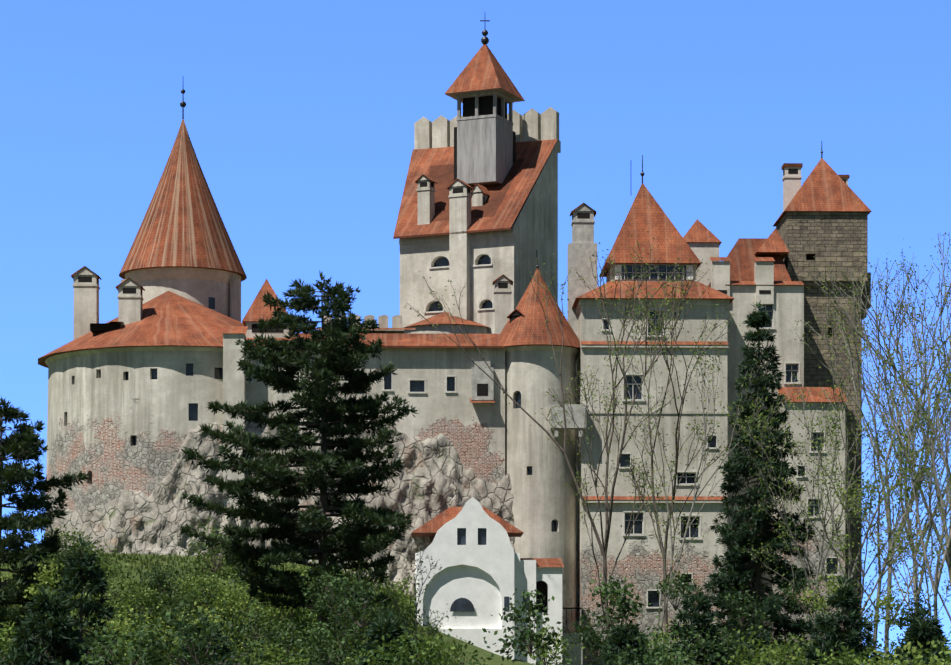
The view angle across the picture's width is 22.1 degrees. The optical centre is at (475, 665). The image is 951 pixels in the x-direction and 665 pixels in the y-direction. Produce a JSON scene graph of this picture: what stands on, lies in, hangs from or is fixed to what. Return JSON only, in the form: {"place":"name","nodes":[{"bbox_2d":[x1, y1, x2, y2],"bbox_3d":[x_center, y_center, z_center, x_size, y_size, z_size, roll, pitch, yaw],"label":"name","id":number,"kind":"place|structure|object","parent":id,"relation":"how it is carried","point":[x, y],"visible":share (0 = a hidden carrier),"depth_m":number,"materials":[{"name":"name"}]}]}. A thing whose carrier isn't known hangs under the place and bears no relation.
{"place":"outdoors","nodes":[
{"label":"outdoors","id":0,"kind":"place"},
{"bbox_2d":[45,351,222,553],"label":"bastion wall","id":1,"kind":"structure","parent":0,"point":[117,422],"depth_m":200.06,"materials":[{"name":"beige paint"}]},
{"bbox_2d":[38,89,246,367],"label":"conical roof","id":2,"kind":"structure","parent":1,"relation":"on","point":[182,275],"depth_m":210.08,"materials":[{"name":"orange tile"}]},
{"bbox_2d":[1,548,536,664],"bbox_3d":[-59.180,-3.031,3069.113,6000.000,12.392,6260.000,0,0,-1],"label":"ground","id":3,"kind":"structure","parent":0,"point":[495,660],"depth_m":189.44,"materials":[{"name":"green plant"}]},
{"bbox_2d":[0,396,89,640],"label":"pine","id":4,"kind":"object","parent":3,"relation":"on","point":[23,443],"visible":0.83,"depth_m":136.01,"materials":[{"name":"green plant"}]},
{"bbox_2d":[2,582,93,664],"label":"young spruce","id":5,"kind":"object","parent":3,"relation":"on","point":[58,635],"visible":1,"depth_m":103.88,"materials":[{"name":"green plant"}]},
{"bbox_2d":[40,535,122,664],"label":"young spruce","id":6,"kind":"object","parent":3,"relation":"on","point":[78,562],"visible":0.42,"depth_m":128.90,"materials":[{"name":"green plant"}]},
{"bbox_2d":[172,612,232,664],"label":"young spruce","id":7,"kind":"object","parent":3,"relation":"on","point":[224,655],"visible":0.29,"depth_m":118.99,"materials":[{"name":"green plant"}]},
{"bbox_2d":[59,415,513,600],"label":"outcrop rock","id":8,"kind":"object","parent":3,"relation":"on","point":[435,478],"visible":0.15,"depth_m":199.25,"materials":[{"name":"grey stone"}]},
{"bbox_2d":[178,270,418,664],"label":"pine","id":9,"kind":"object","parent":3,"relation":"on","point":[362,538],"visible":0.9,"depth_m":152.71,"materials":[{"name":"green plant"}]},
{"bbox_2d":[310,562,394,655],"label":"bare shrub","id":10,"kind":"object","parent":3,"relation":"on","point":[340,629],"visible":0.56,"depth_m":150.52,"materials":[{"name":"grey plant"}]},
{"bbox_2d":[355,607,418,664],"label":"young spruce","id":11,"kind":"object","parent":3,"relation":"on","point":[392,628],"visible":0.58,"depth_m":114.01,"materials":[{"name":"green plant"}]},
{"bbox_2d":[348,522,434,638],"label":"bare shrub","id":12,"kind":"object","parent":3,"relation":"on","point":[394,590],"visible":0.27,"depth_m":161.36,"materials":[{"name":"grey plant"}]},
{"bbox_2d":[372,538,456,651],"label":"bare shrub","id":13,"kind":"object","parent":3,"relation":"on","point":[415,623],"visible":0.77,"depth_m":157.78,"materials":[{"name":"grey plant"}]},
{"bbox_2d":[0,516,950,664],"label":"bush belt","id":14,"kind":"object","parent":3,"relation":"on","point":[139,645],"visible":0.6,"depth_m":130.81,"materials":[{"name":"green plant"}]},
{"bbox_2d":[411,507,582,664],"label":"gatehouse roof","id":15,"kind":"structure","parent":3,"relation":"on","point":[524,573],"depth_m":192.81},
{"bbox_2d":[536,567,561,664],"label":"wall","id":16,"kind":"structure","parent":15,"relation":"attached to","point":[548,582],"depth_m":193.35,"materials":[{"name":"white paint"}]},
{"bbox_2d":[505,351,576,632],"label":"round tower","id":17,"kind":"structure","parent":3,"relation":"on","point":[537,469],"depth_m":200.18,"materials":[{"name":"beige paint"}]},
{"bbox_2d":[497,259,579,354],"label":"turret roof","id":18,"kind":"structure","parent":17,"relation":"on","point":[524,328],"depth_m":200.72,"materials":[{"name":"orange tile"}]},
{"bbox_2d":[404,231,712,656],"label":"spring tree","id":19,"kind":"object","parent":3,"relation":"on","point":[603,546],"visible":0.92,"depth_m":182.68,"materials":[{"name":"green plant"}]},
{"bbox_2d":[598,613,655,664],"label":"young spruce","id":20,"kind":"object","parent":3,"relation":"on","point":[617,641],"visible":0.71,"depth_m":129.22,"materials":[{"name":"green plant"}]},
{"bbox_2d":[603,267,740,649],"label":"spring tree","id":21,"kind":"object","parent":3,"relation":"on","point":[674,487],"visible":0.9,"depth_m":180.32,"materials":[{"name":"green plant"}]},
{"bbox_2d":[667,582,728,664],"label":"young spruce","id":22,"kind":"object","parent":3,"relation":"on","point":[699,604],"visible":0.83,"depth_m":139.44,"materials":[{"name":"green plant"}]},
{"bbox_2d":[596,304,810,645],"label":"spring tree","id":23,"kind":"object","parent":3,"relation":"on","point":[694,498],"visible":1,"depth_m":174.99,"materials":[{"name":"grey plant"}]},
{"bbox_2d":[693,299,816,664],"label":"spruce","id":24,"kind":"object","parent":3,"relation":"on","point":[744,532],"visible":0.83,"depth_m":175.28,"materials":[{"name":"green plant"}]},
{"bbox_2d":[779,402,844,663],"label":"lean to walls","id":25,"kind":"structure","parent":3,"relation":"on","point":[813,556],"depth_m":201.30,"materials":[{"name":"paint"}]},
{"bbox_2d":[719,387,907,641],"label":"bare tree","id":26,"kind":"object","parent":3,"relation":"on","point":[828,430],"visible":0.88,"depth_m":163.46,"materials":[{"name":"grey plant"}]},
{"bbox_2d":[794,572,883,664],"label":"young spruce","id":27,"kind":"object","parent":3,"relation":"on","point":[853,635],"visible":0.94,"depth_m":124.51,"materials":[{"name":"green plant"}]},
{"bbox_2d":[772,324,950,649],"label":"bare tree","id":28,"kind":"object","parent":3,"relation":"on","point":[922,352],"visible":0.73,"depth_m":153.85,"materials":[{"name":"brown plant"}]},
{"bbox_2d":[781,347,950,626],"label":"bare tree","id":29,"kind":"object","parent":3,"relation":"on","point":[845,474],"visible":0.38,"depth_m":176.98,"materials":[{"name":"brown plant"}]},
{"bbox_2d":[790,233,950,657],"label":"bare tree","id":30,"kind":"object","parent":3,"relation":"on","point":[889,580],"visible":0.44,"depth_m":169.54,"materials":[{"name":"brown plant"}]},
{"bbox_2d":[807,250,950,620],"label":"bare tree","id":31,"kind":"object","parent":3,"relation":"on","point":[893,366],"visible":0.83,"depth_m":158.31,"materials":[{"name":"grey plant"}]},
{"bbox_2d":[813,232,950,617],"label":"bare tree","id":32,"kind":"object","parent":3,"relation":"on","point":[908,519],"visible":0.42,"depth_m":174.36,"materials":[{"name":"brown plant"}]},
{"bbox_2d":[827,430,950,645],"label":"bare tree","id":33,"kind":"object","parent":3,"relation":"on","point":[876,618],"visible":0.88,"depth_m":145.98,"materials":[{"name":"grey plant"}]},
{"bbox_2d":[842,361,950,619],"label":"bare tree","id":34,"kind":"object","parent":3,"relation":"on","point":[938,572],"visible":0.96,"depth_m":143.93,"materials":[{"name":"brown plant"}]},
{"bbox_2d":[845,340,950,616],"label":"bare tree","id":35,"kind":"object","parent":3,"relation":"on","point":[921,581],"visible":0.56,"depth_m":151.94,"materials":[{"name":"brown plant"}]},
{"bbox_2d":[888,603,950,664],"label":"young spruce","id":36,"kind":"object","parent":3,"relation":"on","point":[922,631],"visible":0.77,"depth_m":109.79,"materials":[{"name":"green plant"}]},
{"bbox_2d":[246,348,504,482],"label":"curtain wall","id":37,"kind":"structure","parent":0,"point":[432,386],"depth_m":200.88,"materials":[{"name":"beige paint"}]},
{"bbox_2d":[221,275,512,528],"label":"roof","id":38,"kind":"structure","parent":37,"relation":"on","point":[394,336],"depth_m":201.16,"materials":[{"name":"orange tile"}]},
{"bbox_2d":[418,497,513,659],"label":"gatehouse walls","id":39,"kind":"structure","parent":0,"point":[469,549],"depth_m":191.77,"materials":[{"name":"white paint"}]},
{"bbox_2d":[0,0,950,664],"label":"sky","id":40,"kind":"structure","parent":0,"point":[300,116],"materials":[{"name":"blue"}]},
{"bbox_2d":[400,140,557,333],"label":"keep walls","id":41,"kind":"structure","parent":0,"point":[528,243],"depth_m":227.36,"materials":[{"name":"beige paint"}]},
{"bbox_2d":[393,20,560,333],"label":"keep roof","id":42,"kind":"structure","parent":41,"relation":"on","point":[478,166],"depth_m":229.38,"materials":[{"name":"orange tile"}]},
{"bbox_2d":[576,305,726,664],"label":"block walls","id":43,"kind":"structure","parent":0,"point":[640,561],"depth_m":200.03,"materials":[{"name":"beige paint"}]},
{"bbox_2d":[550,155,734,502],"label":"tower roof","id":44,"kind":"structure","parent":43,"relation":"on","point":[668,243],"depth_m":202.32,"materials":[{"name":"orange tile"}]},
{"bbox_2d":[727,285,803,657],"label":"wing walls","id":45,"kind":"structure","parent":0,"point":[786,310],"depth_m":204.22,"materials":[{"name":"beige paint"}]},
{"bbox_2d":[683,219,847,401],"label":"wing roof","id":46,"kind":"structure","parent":45,"relation":"on","point":[759,263],"depth_m":206.91,"materials":[{"name":"orange tile"}]},
{"bbox_2d":[776,212,867,664],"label":"stone tower","id":47,"kind":"structure","parent":0,"point":[821,241],"depth_m":210.31,"materials":[{"name":"brown"}]},
{"bbox_2d":[773,141,871,319],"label":"tower roof","id":48,"kind":"structure","parent":47,"relation":"on","point":[824,187],"depth_m":210.96,"materials":[{"name":"orange tile"}]}
]}

